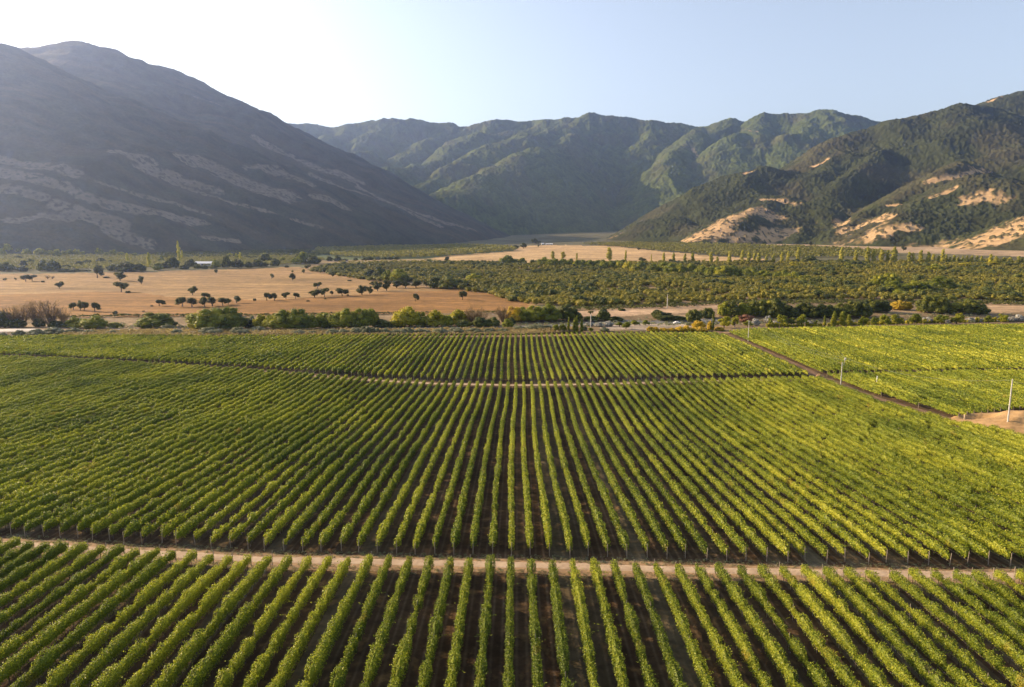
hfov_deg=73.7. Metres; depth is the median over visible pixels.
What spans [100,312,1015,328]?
river scrub
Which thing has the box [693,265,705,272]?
round tree
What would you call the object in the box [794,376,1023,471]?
vine row
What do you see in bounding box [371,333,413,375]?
vine row
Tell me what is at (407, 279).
round tree
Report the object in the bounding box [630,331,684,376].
vine row
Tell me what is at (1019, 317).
silver shrub
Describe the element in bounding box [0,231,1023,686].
ground
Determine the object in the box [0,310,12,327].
thicket
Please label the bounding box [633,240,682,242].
foot scrub
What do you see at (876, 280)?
round tree
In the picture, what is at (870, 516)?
vine row
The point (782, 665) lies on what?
vine row
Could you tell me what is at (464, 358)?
vine row
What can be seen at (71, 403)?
vine row
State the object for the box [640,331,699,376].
vine row
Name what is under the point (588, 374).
vine row
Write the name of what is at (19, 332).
shrub
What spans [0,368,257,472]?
vine row
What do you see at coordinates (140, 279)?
field tree
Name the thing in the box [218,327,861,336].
headland
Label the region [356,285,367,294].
field tree
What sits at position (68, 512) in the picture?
vine row
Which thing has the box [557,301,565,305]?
orchard tree
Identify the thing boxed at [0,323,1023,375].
outlying vines
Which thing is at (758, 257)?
poplar
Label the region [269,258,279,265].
belt tree
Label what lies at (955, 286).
round tree
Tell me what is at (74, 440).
vine row
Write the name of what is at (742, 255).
poplar
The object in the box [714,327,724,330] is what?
golden bush
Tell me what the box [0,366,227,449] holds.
vine row
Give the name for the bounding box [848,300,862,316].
riverside tree
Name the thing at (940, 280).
round tree
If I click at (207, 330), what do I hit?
shrub
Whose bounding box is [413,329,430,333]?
shrub
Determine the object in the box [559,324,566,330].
young tree
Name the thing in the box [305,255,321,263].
belt tree
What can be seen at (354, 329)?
shrub
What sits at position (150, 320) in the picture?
willow
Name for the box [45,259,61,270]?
belt tree
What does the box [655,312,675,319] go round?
thicket
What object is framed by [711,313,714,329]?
cypress
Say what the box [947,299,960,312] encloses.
riverside tree
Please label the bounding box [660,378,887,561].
vine row
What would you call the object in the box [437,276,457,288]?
round tree
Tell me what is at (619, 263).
round tree
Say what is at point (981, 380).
vine row
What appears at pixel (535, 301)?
orchard tree
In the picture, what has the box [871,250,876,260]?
poplar
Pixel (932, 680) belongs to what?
vine row
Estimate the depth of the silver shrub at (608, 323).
377.51 m
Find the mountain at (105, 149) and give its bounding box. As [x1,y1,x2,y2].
[0,40,509,253]
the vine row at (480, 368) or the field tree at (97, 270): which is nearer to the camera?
the vine row at (480, 368)
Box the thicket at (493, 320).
[482,316,499,326]
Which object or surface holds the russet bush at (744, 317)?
on the ground at (246, 285)
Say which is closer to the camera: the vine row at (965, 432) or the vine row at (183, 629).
the vine row at (183, 629)
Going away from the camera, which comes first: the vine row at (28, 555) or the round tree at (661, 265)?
the vine row at (28, 555)
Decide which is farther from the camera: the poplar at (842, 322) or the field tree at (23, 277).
the field tree at (23, 277)
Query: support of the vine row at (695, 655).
on the ground at (246, 285)
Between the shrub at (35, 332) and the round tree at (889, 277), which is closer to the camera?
the shrub at (35, 332)
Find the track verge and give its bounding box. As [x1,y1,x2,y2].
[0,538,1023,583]
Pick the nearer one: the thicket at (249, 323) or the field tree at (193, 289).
the thicket at (249, 323)
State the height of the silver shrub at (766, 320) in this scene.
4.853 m
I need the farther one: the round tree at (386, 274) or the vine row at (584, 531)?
the round tree at (386, 274)
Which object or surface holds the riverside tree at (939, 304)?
on the ground at (246, 285)
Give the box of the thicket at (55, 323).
[46,320,62,326]
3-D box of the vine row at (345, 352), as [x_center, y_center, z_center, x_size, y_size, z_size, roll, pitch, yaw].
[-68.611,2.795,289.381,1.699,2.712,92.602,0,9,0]
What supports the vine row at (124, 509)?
on the ground at (246, 285)
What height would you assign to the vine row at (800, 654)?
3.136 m
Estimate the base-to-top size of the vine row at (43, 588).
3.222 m
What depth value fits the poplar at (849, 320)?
379.44 m
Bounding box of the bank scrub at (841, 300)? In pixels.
[558,298,1023,309]
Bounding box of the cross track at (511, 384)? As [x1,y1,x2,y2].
[222,368,717,385]
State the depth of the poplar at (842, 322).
375.59 m
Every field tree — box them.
[20,275,30,281]
[54,281,63,288]
[68,302,76,309]
[78,301,88,310]
[90,302,100,311]
[92,267,104,277]
[112,281,128,291]
[113,271,127,280]
[137,276,143,283]
[155,299,165,305]
[174,297,185,306]
[186,298,197,306]
[187,286,197,294]
[199,297,206,306]
[201,293,209,296]
[206,297,216,305]
[217,297,228,305]
[234,296,240,302]
[264,292,272,300]
[271,293,277,300]
[281,292,289,297]
[289,273,295,280]
[308,289,321,297]
[313,282,321,288]
[319,288,328,296]
[335,288,349,295]
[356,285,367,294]
[367,286,373,292]
[372,281,382,290]
[381,280,390,290]
[392,280,401,287]
[401,281,409,287]
[411,280,421,287]
[413,293,419,300]
[459,291,467,299]
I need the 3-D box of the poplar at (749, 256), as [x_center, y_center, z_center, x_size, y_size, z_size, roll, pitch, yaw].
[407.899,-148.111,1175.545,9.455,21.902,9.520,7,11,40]
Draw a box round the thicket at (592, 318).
[583,316,598,320]
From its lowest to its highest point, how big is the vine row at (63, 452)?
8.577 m
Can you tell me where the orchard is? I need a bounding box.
[308,258,1023,300]
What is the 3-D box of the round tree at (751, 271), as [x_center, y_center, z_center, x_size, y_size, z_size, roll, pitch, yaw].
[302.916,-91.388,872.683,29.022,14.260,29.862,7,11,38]
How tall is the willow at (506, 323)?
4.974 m
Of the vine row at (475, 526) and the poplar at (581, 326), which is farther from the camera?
the poplar at (581, 326)
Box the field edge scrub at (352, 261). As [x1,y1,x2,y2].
[334,259,494,263]
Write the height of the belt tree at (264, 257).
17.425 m
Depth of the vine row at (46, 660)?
69.07 m
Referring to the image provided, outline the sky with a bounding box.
[0,0,1023,126]
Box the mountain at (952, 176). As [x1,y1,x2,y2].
[607,91,1023,250]
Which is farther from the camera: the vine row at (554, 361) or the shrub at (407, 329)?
the shrub at (407, 329)
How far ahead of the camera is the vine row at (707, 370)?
272.81 m
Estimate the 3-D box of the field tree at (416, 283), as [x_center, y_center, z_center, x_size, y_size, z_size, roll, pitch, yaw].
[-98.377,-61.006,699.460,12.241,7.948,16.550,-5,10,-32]
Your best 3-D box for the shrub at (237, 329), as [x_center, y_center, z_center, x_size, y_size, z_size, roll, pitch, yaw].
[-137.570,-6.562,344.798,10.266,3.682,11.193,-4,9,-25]
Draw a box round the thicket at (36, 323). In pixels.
[31,318,45,326]
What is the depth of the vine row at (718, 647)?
67.14 m
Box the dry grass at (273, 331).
[57,326,579,335]
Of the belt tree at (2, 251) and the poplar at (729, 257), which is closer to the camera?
the poplar at (729, 257)
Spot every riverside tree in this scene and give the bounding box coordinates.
[558,303,577,319]
[575,311,582,319]
[596,308,610,318]
[686,309,702,321]
[698,307,715,317]
[717,301,729,315]
[727,300,740,315]
[738,302,751,315]
[745,300,758,315]
[756,299,767,315]
[765,297,785,316]
[783,303,792,315]
[785,306,799,316]
[794,302,810,315]
[805,303,818,316]
[816,303,830,316]
[825,304,839,316]
[833,302,850,316]
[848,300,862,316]
[857,299,873,316]
[868,298,882,311]
[881,300,892,311]
[890,300,907,309]
[902,301,914,309]
[915,294,934,311]
[927,294,948,312]
[947,295,957,299]
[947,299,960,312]
[956,298,975,312]
[971,299,985,313]
[980,305,990,313]
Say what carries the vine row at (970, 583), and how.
on the ground at (246, 285)
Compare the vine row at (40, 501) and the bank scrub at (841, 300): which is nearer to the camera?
the vine row at (40, 501)
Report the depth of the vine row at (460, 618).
68.22 m
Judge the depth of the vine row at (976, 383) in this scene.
217.44 m
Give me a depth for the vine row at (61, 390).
211.55 m
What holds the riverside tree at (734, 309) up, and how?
on the ground at (246, 285)
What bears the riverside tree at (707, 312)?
on the ground at (246, 285)
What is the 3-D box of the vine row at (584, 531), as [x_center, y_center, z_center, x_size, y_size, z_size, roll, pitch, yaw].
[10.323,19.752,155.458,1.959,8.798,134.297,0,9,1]
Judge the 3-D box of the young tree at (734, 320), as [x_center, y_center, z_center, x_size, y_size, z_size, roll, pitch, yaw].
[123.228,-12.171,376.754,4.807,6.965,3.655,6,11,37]
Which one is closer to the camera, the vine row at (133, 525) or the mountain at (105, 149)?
the vine row at (133, 525)
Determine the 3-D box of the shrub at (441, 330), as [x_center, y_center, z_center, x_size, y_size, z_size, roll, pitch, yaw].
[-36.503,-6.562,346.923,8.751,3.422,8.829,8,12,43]
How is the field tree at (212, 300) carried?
on the ground at (246, 285)
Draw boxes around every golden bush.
[675,326,684,330]
[683,325,690,330]
[691,320,705,327]
[691,326,707,331]
[707,321,711,329]
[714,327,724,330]
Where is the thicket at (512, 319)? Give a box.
[507,317,516,324]
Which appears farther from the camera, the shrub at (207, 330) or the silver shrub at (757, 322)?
the silver shrub at (757, 322)
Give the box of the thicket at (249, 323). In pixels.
[245,318,253,327]
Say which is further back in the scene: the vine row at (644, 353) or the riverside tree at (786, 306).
the riverside tree at (786, 306)
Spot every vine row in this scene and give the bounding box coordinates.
[0,356,35,364]
[0,356,40,365]
[0,356,51,369]
[0,357,67,375]
[0,357,93,387]
[0,358,89,383]
[0,358,105,389]
[0,358,117,395]
[0,359,98,387]
[0,359,111,392]
[0,360,122,397]
[0,360,127,399]
[0,360,132,401]
[0,360,139,402]
[0,361,144,406]
[0,361,151,409]
[0,361,157,411]
[0,362,162,414]
[0,362,174,419]
[0,363,168,415]
[0,363,180,422]
[0,363,185,425]
[0,363,204,436]
[0,364,192,429]
[0,364,198,433]
[0,365,209,438]
[0,365,216,444]
[0,366,221,447]
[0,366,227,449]
[0,366,233,455]
[0,367,239,459]
[0,367,246,464]
[0,368,251,468]
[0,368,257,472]
[0,369,263,479]
[0,369,270,484]
[0,369,277,489]
[0,370,283,497]
[0,371,288,502]
[0,371,294,509]
[0,371,308,528]
[0,372,301,515]
[0,535,21,555]
[0,538,68,593]
[0,539,35,569]
[0,541,50,578]
[0,541,88,610]
[0,542,124,641]
[0,543,106,625]
[0,544,160,684]
[0,547,139,663]
[1,356,43,367]
[9,550,177,686]
[10,372,314,534]
[24,372,321,535]
[36,548,197,686]
[42,374,327,536]
[59,374,333,537]
[70,552,214,686]
[76,375,340,536]
[89,552,233,686]
[90,374,347,538]
[108,375,354,540]
[122,375,361,543]
[122,553,251,686]
[140,376,367,543]
[150,554,272,686]
[159,377,374,541]
[174,377,382,545]
[182,554,293,686]
[193,378,389,543]
[209,378,396,547]
[214,555,311,686]
[229,379,403,546]
[243,553,333,686]
[246,378,411,548]
[263,379,418,550]
[265,556,351,686]
[282,380,425,550]
[297,551,373,686]
[300,379,433,551]
[307,334,362,370]
[312,334,367,370]
[318,380,440,546]
[319,333,373,371]
[325,333,377,373]
[329,554,394,686]
[331,333,383,371]
[337,333,387,373]
[339,380,448,550]
[344,333,393,373]
[351,333,399,375]
[356,380,455,552]
[357,333,403,374]
[359,555,413,686]
[364,333,409,376]
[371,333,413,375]
[375,380,463,552]
[377,334,419,375]
[384,334,424,375]
[387,555,434,686]
[391,333,429,378]
[393,381,470,553]
[398,333,434,376]
[405,333,439,379]
[412,381,479,554]
[413,334,444,379]
[416,556,454,686]
[420,334,449,377]
[426,334,455,377]
[432,381,486,553]
[434,333,460,379]
[440,333,465,378]
[443,555,474,686]
[448,333,470,381]
[450,380,493,552]
[455,333,475,380]
[462,333,480,378]
[469,381,502,551]
[470,334,485,381]
[473,554,495,686]
[478,333,491,379]
[485,333,496,379]
[487,381,509,553]
[492,333,501,379]
[500,334,506,379]
[502,556,518,686]
[506,333,511,380]
[507,382,517,555]
[513,333,517,380]
[519,333,524,380]
[520,381,533,548]
[525,333,531,379]
[525,558,546,686]
[530,334,539,380]
[530,381,551,555]
[535,333,547,379]
[538,380,572,555]
[540,333,554,380]
[546,333,561,379]
[546,380,590,555]
[547,559,575,686]
[550,332,568,379]
[553,381,610,556]
[556,333,576,381]
[561,332,583,379]
[561,380,628,557]
[565,332,591,381]
[568,379,650,557]
[568,558,599,686]
[570,332,598,380]
[575,331,605,379]
[576,379,668,556]
[580,332,613,380]
[583,379,686,557]
[586,332,619,380]
[589,557,629,686]
[591,332,627,380]
[591,381,708,560]
[595,331,634,380]
[599,380,729,560]
[600,331,642,379]
[605,332,649,377]
[606,379,748,557]
[609,559,659,686]
[610,332,656,376]
[614,379,768,561]
[615,331,663,378]
[620,331,670,378]
[622,379,789,562]
[625,331,678,378]
[629,379,806,558]
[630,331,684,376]
[632,559,688,686]
[635,331,692,376]
[636,379,829,562]
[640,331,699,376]
[645,331,705,375]
[645,378,846,560]
[650,331,713,375]
[652,378,869,564]
[653,559,714,686]
[654,331,720,375]
[660,331,728,376]
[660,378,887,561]
[666,378,909,563]
[674,377,930,564]
[674,561,750,686]
[681,378,951,565]
[689,378,969,563]
[695,562,772,686]
[696,377,989,564]
[703,378,1011,565]
[710,376,1023,560]
[713,561,803,686]
[718,377,1023,545]
[725,377,1023,536]
[733,377,1023,527]
[736,564,845,686]
[739,376,1023,518]
[746,376,1023,509]
[753,376,1023,504]
[757,563,861,686]
[760,376,1023,497]
[767,375,1023,492]
[774,375,1023,483]
[779,562,893,686]
[781,376,1023,478]
[788,376,1023,475]
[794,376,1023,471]
[800,563,935,686]
[801,374,1023,464]
[809,376,1023,461]
[816,376,1023,455]
[821,564,963,686]
[827,372,881,394]
[834,372,918,407]
[839,370,959,416]
[842,565,981,686]
[847,372,967,414]
[853,370,974,412]
[861,371,981,412]
[865,567,1005,686]
[866,370,987,412]
[874,371,994,411]
[882,371,1000,411]
[885,400,1023,452]
[888,370,1008,410]
[888,568,1023,686]
[897,370,1013,409]
[901,370,1019,409]
[907,567,1023,670]
[908,369,1023,407]
[916,370,1023,403]
[922,369,1023,401]
[924,411,1023,448]
[930,369,1023,397]
[930,567,1023,649]
[937,369,1023,395]
[943,369,1023,393]
[950,369,1023,390]
[952,567,1023,628]
[957,368,1023,389]
[961,420,1023,443]
[964,368,1023,384]
[971,567,1023,610]
[972,368,1023,385]
[977,368,1023,382]
[985,368,1023,380]
[988,424,1023,439]
[991,368,1023,378]
[992,567,1023,595]
[997,368,1023,375]
[1006,368,1023,374]
[1014,567,1023,583]
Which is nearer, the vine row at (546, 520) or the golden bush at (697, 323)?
the vine row at (546, 520)
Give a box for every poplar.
[146,252,151,266]
[176,241,180,260]
[572,318,576,332]
[575,316,578,331]
[580,319,583,331]
[606,247,612,260]
[709,252,713,262]
[727,251,731,261]
[740,250,744,260]
[747,251,751,261]
[755,253,760,261]
[795,247,800,259]
[832,311,837,325]
[838,311,846,325]
[839,247,843,259]
[846,315,851,325]
[853,250,858,260]
[864,246,870,260]
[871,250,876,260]
[878,249,884,260]
[885,251,889,260]
[890,246,897,261]
[907,252,911,262]
[918,250,923,262]
[925,252,930,261]
[940,249,944,261]
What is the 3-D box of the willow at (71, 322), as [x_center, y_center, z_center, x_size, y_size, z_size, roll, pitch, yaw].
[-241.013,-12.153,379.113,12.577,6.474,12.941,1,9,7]
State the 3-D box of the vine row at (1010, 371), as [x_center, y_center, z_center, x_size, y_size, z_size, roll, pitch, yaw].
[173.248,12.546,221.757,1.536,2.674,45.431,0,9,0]
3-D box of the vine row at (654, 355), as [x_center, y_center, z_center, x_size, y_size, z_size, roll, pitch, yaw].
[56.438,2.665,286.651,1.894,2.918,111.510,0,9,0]
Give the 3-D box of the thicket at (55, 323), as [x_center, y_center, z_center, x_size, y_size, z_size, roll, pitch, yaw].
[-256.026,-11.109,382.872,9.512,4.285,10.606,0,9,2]
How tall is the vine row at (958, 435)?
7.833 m
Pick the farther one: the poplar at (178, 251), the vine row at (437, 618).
the poplar at (178, 251)
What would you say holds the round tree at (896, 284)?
on the ground at (246, 285)
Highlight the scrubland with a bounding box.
[0,253,324,268]
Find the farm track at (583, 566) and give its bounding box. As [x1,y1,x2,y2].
[1,541,1016,578]
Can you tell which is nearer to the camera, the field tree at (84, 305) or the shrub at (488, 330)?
the shrub at (488, 330)
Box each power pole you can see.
[840,356,845,384]
[1007,379,1012,421]
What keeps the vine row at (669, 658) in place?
on the ground at (246, 285)
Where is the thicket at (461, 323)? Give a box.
[455,320,472,326]
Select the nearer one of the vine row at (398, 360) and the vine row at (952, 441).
the vine row at (952, 441)
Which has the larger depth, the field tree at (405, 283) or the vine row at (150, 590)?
the field tree at (405, 283)
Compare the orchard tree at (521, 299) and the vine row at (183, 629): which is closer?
the vine row at (183, 629)
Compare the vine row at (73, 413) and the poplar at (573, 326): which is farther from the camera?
the poplar at (573, 326)
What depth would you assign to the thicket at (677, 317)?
421.94 m
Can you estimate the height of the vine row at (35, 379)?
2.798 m
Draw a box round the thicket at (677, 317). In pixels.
[674,315,685,319]
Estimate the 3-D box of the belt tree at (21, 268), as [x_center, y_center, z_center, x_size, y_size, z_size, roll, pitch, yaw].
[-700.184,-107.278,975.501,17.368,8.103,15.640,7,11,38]
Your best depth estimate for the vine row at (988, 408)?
207.37 m
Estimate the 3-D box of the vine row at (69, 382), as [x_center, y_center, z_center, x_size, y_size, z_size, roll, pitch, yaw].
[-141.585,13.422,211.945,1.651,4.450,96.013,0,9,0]
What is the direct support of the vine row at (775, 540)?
on the ground at (246, 285)
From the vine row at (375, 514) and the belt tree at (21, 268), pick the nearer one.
the vine row at (375, 514)
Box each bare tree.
[0,305,22,327]
[12,303,31,320]
[22,301,49,322]
[31,300,61,323]
[55,306,72,322]
[465,306,483,323]
[477,308,488,317]
[495,305,513,321]
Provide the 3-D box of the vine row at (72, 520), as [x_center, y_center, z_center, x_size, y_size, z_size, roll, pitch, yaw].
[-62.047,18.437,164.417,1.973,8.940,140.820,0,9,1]
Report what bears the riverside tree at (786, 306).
on the ground at (246, 285)
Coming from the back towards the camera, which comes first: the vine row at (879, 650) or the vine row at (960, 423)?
the vine row at (960, 423)
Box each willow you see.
[65,316,87,327]
[77,315,109,328]
[107,322,123,327]
[133,312,174,328]
[183,307,224,328]
[211,306,248,328]
[252,313,266,327]
[261,309,289,328]
[285,307,310,328]
[305,314,319,327]
[316,312,329,327]
[325,307,353,327]
[350,308,373,327]
[367,308,378,325]
[391,305,420,326]
[415,312,427,326]
[424,310,444,326]
[442,315,453,325]
[450,309,470,324]
[502,319,513,326]
[505,306,520,320]
[517,306,528,320]
[526,305,542,320]
[540,303,562,320]
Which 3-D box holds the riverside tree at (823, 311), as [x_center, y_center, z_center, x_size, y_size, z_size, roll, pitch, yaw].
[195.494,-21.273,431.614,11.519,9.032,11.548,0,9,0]
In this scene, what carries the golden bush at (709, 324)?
on the ground at (246, 285)
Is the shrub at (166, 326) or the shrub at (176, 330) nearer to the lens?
the shrub at (176, 330)
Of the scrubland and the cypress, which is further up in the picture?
the scrubland
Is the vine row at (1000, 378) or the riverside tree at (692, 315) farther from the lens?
the riverside tree at (692, 315)
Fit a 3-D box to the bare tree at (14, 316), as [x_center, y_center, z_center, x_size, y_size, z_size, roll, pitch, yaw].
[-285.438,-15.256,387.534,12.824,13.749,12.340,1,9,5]
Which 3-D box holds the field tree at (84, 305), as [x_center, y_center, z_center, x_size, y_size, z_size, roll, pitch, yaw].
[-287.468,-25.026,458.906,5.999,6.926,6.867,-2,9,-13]
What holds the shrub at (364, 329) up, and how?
on the ground at (246, 285)
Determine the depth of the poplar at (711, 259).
1181.78 m
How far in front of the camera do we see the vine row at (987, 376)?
227.46 m
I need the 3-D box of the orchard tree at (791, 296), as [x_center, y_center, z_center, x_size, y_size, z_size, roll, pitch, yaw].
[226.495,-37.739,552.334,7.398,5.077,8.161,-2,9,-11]
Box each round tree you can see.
[362,268,374,275]
[372,266,384,276]
[381,269,390,280]
[389,268,408,281]
[402,276,412,281]
[428,277,439,287]
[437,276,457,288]
[465,273,480,279]
[499,254,514,262]
[537,257,549,264]
[545,259,554,265]
[557,258,568,264]
[572,260,581,265]
[585,259,595,265]
[598,260,608,268]
[608,260,615,267]
[614,260,623,267]
[622,261,631,267]
[628,264,641,270]
[636,260,645,266]
[647,263,658,270]
[656,262,667,270]
[662,263,678,272]
[675,263,688,271]
[688,262,696,270]
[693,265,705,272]
[704,265,716,274]
[713,265,731,275]
[727,265,741,275]
[739,267,758,275]
[755,270,770,276]
[772,270,788,275]
[784,271,801,278]
[797,275,810,278]
[801,255,816,261]
[869,275,884,284]
[882,272,901,283]
[883,280,911,290]
[892,289,910,293]
[905,280,928,289]
[925,263,946,269]
[926,276,953,288]
[951,283,961,288]
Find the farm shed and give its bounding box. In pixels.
[195,261,212,265]
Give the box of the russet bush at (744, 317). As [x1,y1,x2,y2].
[738,314,754,321]
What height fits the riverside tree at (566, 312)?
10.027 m
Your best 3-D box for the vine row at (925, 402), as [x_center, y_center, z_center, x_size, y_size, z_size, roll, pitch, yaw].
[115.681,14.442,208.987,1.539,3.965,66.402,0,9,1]
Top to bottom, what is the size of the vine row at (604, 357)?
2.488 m
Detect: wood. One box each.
[153,248,320,257]
[582,241,898,256]
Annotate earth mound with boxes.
[951,410,1023,433]
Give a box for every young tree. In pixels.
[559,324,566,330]
[622,321,630,327]
[718,316,731,327]
[731,315,738,326]
[742,320,753,326]
[777,314,788,323]
[787,317,795,323]
[796,314,807,323]
[857,316,869,325]
[870,316,879,324]
[879,314,891,325]
[890,314,903,324]
[908,313,922,324]
[933,314,949,323]
[950,314,963,323]
[984,315,993,322]
[998,314,1008,322]
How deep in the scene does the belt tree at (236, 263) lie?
1101.79 m
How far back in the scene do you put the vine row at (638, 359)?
271.40 m
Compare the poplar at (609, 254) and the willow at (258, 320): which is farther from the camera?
the poplar at (609, 254)
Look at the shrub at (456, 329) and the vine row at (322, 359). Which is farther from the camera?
the shrub at (456, 329)
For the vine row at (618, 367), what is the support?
on the ground at (246, 285)
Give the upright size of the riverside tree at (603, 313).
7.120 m
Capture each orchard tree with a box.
[517,296,525,301]
[532,298,538,304]
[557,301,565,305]
[564,298,571,304]
[577,299,585,306]
[606,299,615,304]
[638,295,645,300]
[656,296,665,302]
[715,296,723,300]
[727,294,733,299]
[760,291,766,298]
[786,294,796,298]
[803,294,812,298]
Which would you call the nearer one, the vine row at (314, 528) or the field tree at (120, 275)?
the vine row at (314, 528)
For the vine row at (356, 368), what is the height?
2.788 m
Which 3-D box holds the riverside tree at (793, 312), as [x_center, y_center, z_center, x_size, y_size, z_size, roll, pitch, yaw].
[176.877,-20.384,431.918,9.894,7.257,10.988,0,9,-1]
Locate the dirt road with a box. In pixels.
[711,331,950,420]
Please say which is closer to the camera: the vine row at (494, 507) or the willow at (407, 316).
the vine row at (494, 507)
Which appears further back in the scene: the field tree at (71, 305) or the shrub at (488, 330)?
the field tree at (71, 305)
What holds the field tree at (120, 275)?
on the ground at (246, 285)
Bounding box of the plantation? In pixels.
[311,243,516,256]
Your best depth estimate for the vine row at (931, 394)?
202.76 m
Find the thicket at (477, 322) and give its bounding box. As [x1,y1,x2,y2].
[472,317,488,326]
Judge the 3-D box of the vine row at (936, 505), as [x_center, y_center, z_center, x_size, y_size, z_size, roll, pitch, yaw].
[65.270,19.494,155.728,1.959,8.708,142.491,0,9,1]
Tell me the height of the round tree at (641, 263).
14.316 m
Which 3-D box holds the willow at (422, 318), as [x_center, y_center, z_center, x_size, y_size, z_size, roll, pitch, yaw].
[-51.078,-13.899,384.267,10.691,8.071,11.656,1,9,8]
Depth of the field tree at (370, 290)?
602.47 m
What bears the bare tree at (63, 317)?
on the ground at (246, 285)
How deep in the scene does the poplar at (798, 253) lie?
1211.22 m
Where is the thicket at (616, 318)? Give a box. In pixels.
[605,316,623,320]
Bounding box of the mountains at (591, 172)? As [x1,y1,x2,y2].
[288,109,880,234]
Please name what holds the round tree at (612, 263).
on the ground at (246, 285)
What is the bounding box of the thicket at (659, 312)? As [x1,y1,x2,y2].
[652,310,662,318]
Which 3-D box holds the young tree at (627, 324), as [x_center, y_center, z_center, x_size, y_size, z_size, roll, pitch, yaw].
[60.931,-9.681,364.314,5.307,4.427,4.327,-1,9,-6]
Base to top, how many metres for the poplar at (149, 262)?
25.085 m
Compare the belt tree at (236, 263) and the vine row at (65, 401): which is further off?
the belt tree at (236, 263)
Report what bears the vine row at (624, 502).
on the ground at (246, 285)
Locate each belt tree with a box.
[0,248,5,254]
[0,261,13,270]
[2,243,12,249]
[16,266,28,270]
[19,260,27,265]
[21,248,31,254]
[33,248,43,254]
[35,259,46,270]
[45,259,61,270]
[51,249,62,255]
[73,249,80,254]
[95,248,103,254]
[105,264,117,270]
[109,250,118,254]
[113,261,133,270]
[129,263,146,270]
[152,262,163,269]
[164,257,179,267]
[179,264,189,268]
[184,259,196,266]
[211,259,219,266]
[221,255,230,266]
[230,259,243,267]
[244,262,253,267]
[252,259,263,266]
[258,253,271,260]
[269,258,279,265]
[290,256,301,263]
[297,251,308,262]
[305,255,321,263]
[333,255,340,260]
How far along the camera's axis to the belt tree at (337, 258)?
1352.61 m
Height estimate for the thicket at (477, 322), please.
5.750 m
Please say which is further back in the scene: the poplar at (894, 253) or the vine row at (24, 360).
the poplar at (894, 253)
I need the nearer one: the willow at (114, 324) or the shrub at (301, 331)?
the shrub at (301, 331)
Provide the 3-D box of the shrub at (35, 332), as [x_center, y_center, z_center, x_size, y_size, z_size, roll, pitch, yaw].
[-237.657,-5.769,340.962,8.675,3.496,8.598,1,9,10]
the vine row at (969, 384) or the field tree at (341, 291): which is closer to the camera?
the vine row at (969, 384)
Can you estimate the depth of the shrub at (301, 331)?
343.19 m
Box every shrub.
[10,329,25,334]
[26,329,46,335]
[44,327,64,333]
[55,329,65,333]
[65,327,83,331]
[161,324,174,328]
[170,329,182,333]
[197,327,222,333]
[229,327,249,334]
[250,326,265,330]
[291,329,304,333]
[325,329,338,333]
[348,327,359,332]
[358,326,371,333]
[370,327,379,332]
[379,327,388,331]
[389,329,399,334]
[399,327,413,332]
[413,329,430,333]
[432,327,448,333]
[447,327,463,333]
[465,328,480,332]
[482,328,495,331]
[511,325,524,329]
[524,324,537,328]
[594,322,604,326]
[599,327,608,330]
[603,320,612,326]
[752,318,760,325]
[764,316,772,322]
[965,317,975,321]
[1008,316,1017,321]
[1015,314,1023,320]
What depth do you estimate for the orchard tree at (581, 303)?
489.22 m
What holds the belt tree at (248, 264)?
on the ground at (246, 285)
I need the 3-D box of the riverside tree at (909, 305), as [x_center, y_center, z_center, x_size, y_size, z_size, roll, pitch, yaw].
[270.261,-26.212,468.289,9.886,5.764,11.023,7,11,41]
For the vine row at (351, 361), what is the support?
on the ground at (246, 285)
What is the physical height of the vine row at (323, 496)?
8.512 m
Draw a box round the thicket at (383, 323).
[374,319,392,326]
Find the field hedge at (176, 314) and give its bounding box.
[11,310,506,317]
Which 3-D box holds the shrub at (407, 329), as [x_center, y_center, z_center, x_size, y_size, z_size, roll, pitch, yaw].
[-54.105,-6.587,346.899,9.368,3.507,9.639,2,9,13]
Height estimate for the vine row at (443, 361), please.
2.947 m
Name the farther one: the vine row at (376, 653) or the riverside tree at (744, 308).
the riverside tree at (744, 308)
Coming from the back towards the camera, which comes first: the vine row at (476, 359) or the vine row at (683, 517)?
the vine row at (476, 359)
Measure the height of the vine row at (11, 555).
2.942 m
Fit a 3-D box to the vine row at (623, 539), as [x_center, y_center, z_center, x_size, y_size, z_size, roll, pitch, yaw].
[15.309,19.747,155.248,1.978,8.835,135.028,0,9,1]
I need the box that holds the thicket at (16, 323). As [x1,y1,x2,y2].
[9,318,28,327]
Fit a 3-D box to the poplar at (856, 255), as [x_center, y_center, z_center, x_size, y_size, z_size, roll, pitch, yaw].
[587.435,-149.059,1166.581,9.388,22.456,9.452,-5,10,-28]
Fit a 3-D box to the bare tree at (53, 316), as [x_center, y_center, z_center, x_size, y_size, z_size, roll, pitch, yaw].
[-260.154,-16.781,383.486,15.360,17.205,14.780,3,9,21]
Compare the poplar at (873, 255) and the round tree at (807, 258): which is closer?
the poplar at (873, 255)
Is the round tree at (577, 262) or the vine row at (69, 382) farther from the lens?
the round tree at (577, 262)
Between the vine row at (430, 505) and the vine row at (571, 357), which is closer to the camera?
the vine row at (430, 505)
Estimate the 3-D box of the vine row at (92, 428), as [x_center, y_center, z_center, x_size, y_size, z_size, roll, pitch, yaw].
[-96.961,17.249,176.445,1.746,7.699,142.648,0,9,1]
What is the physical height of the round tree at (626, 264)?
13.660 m
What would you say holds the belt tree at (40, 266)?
on the ground at (246, 285)
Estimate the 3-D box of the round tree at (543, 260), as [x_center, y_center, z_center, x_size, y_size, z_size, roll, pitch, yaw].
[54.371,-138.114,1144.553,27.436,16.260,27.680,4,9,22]

